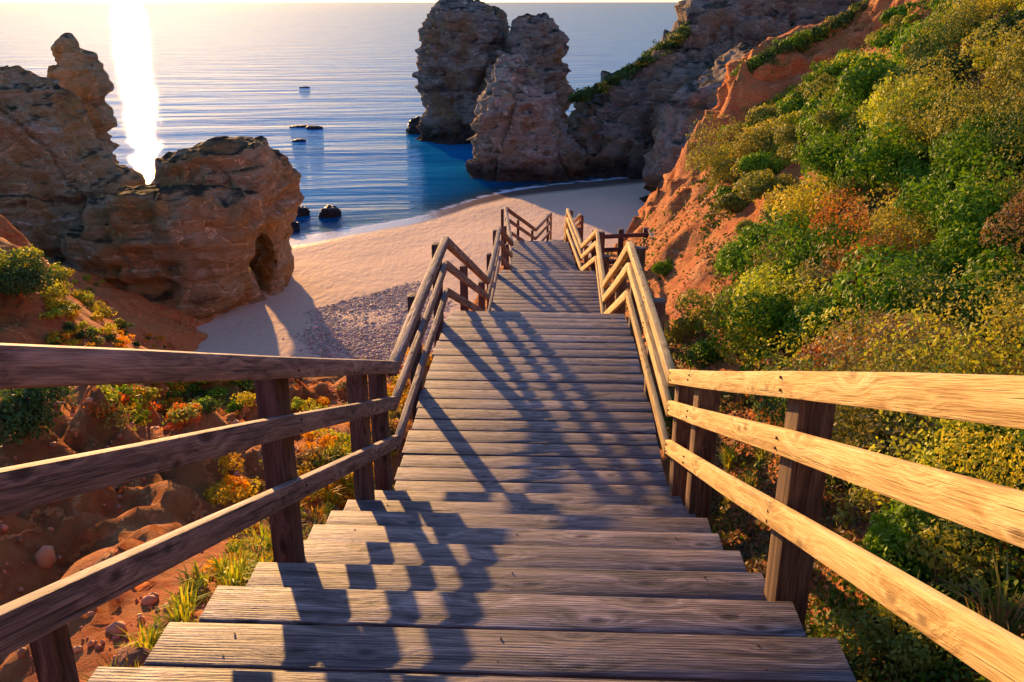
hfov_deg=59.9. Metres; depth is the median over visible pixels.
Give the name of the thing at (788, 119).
bush
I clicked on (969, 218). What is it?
bush
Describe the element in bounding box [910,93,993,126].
bush
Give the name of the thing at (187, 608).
bank grass
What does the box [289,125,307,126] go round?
sea rock
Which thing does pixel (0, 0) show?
sky
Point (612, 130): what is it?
headland
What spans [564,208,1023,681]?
wooden railing
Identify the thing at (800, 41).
rim scrub
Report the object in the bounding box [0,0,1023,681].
hillside
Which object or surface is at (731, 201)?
bush
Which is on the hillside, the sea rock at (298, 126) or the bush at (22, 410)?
the bush at (22, 410)
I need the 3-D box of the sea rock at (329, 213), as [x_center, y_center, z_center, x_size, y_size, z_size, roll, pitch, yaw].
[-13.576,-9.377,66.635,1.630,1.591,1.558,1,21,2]
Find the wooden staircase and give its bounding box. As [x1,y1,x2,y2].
[87,240,855,681]
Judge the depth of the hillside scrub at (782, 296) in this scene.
8.47 m
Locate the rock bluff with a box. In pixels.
[0,65,303,318]
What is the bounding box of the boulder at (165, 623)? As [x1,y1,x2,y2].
[146,617,183,635]
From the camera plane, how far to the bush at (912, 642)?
3.19 m
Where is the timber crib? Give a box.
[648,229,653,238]
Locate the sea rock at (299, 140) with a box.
[293,139,305,141]
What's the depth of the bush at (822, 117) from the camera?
13.57 m
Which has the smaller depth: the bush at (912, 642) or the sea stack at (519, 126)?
the bush at (912, 642)
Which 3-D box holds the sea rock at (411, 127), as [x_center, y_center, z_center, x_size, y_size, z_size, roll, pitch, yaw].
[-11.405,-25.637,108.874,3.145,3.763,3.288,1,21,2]
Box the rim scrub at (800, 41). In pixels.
[567,0,868,129]
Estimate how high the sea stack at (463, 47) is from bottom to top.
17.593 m
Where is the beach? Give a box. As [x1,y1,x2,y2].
[194,177,650,363]
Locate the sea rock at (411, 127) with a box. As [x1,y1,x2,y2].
[406,116,420,134]
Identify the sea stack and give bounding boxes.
[47,32,119,163]
[412,0,573,144]
[465,52,595,186]
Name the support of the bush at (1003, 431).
on the hillside
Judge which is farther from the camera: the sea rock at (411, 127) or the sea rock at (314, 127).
the sea rock at (314, 127)
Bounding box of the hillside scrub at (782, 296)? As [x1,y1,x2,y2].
[588,0,1023,681]
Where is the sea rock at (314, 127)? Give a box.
[306,125,322,128]
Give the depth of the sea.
207.57 m
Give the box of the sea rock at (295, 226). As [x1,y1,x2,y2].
[291,221,299,231]
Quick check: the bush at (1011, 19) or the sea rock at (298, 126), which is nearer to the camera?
the bush at (1011, 19)
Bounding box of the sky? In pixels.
[0,0,680,1]
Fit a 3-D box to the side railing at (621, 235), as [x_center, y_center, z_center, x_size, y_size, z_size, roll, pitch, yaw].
[2.550,-1.670,21.360,1.472,2.080,0.178,-4,21,-11]
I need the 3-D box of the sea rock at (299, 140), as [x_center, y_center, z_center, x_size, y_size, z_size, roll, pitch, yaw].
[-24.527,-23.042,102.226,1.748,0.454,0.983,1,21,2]
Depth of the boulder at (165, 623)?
4.05 m
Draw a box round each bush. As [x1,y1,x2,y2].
[0,244,42,294]
[0,247,67,306]
[0,386,77,446]
[651,258,673,275]
[714,192,751,213]
[732,170,801,205]
[762,200,814,226]
[773,109,807,127]
[797,142,852,178]
[814,98,888,142]
[815,603,953,681]
[840,239,974,286]
[861,545,928,613]
[890,160,960,197]
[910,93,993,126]
[923,195,1022,240]
[938,422,1023,462]
[961,114,1023,162]
[972,9,1023,51]
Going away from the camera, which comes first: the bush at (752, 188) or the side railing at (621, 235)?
the bush at (752, 188)
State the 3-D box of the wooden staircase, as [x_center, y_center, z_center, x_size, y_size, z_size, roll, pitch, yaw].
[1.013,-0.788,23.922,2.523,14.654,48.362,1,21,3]
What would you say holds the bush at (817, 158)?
on the hillside
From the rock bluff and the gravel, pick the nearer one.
the gravel
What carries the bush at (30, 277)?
on the hillside
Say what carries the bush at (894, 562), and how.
on the hillside
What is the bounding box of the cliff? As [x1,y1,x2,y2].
[638,12,871,216]
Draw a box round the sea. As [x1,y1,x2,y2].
[0,2,678,236]
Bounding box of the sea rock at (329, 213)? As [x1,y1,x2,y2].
[318,205,341,222]
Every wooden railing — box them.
[0,206,551,681]
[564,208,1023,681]
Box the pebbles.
[282,281,456,362]
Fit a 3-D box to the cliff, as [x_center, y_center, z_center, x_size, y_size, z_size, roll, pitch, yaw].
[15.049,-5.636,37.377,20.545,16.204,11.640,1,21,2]
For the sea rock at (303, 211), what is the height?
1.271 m
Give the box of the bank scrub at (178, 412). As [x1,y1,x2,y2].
[38,262,432,606]
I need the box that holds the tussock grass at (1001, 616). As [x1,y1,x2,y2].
[716,251,1023,646]
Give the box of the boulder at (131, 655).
[112,646,150,667]
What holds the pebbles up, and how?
on the beach
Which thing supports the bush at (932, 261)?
on the hillside
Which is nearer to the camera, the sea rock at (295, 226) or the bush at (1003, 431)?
the bush at (1003, 431)
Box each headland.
[564,0,862,178]
[639,42,756,201]
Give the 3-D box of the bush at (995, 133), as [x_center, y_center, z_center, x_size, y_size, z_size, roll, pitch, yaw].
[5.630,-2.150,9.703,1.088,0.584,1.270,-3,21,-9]
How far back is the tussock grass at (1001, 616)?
3.27 m
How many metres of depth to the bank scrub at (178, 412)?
7.99 m
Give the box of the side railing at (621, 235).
[590,227,648,273]
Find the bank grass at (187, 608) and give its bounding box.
[80,387,409,680]
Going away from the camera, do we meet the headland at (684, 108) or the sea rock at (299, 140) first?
the headland at (684, 108)
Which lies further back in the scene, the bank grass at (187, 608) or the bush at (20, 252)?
the bush at (20, 252)
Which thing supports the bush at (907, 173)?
on the hillside
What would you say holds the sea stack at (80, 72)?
in the sea
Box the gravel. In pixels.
[0,364,409,666]
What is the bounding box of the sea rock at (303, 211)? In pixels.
[294,205,310,222]
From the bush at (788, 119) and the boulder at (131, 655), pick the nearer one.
the boulder at (131, 655)
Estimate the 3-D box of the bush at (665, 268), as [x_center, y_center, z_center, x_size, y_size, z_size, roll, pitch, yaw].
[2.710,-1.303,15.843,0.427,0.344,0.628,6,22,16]
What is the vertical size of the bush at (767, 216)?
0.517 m
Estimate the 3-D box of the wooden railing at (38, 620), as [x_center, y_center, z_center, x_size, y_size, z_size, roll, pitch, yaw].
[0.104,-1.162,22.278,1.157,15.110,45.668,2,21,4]
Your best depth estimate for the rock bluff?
43.62 m

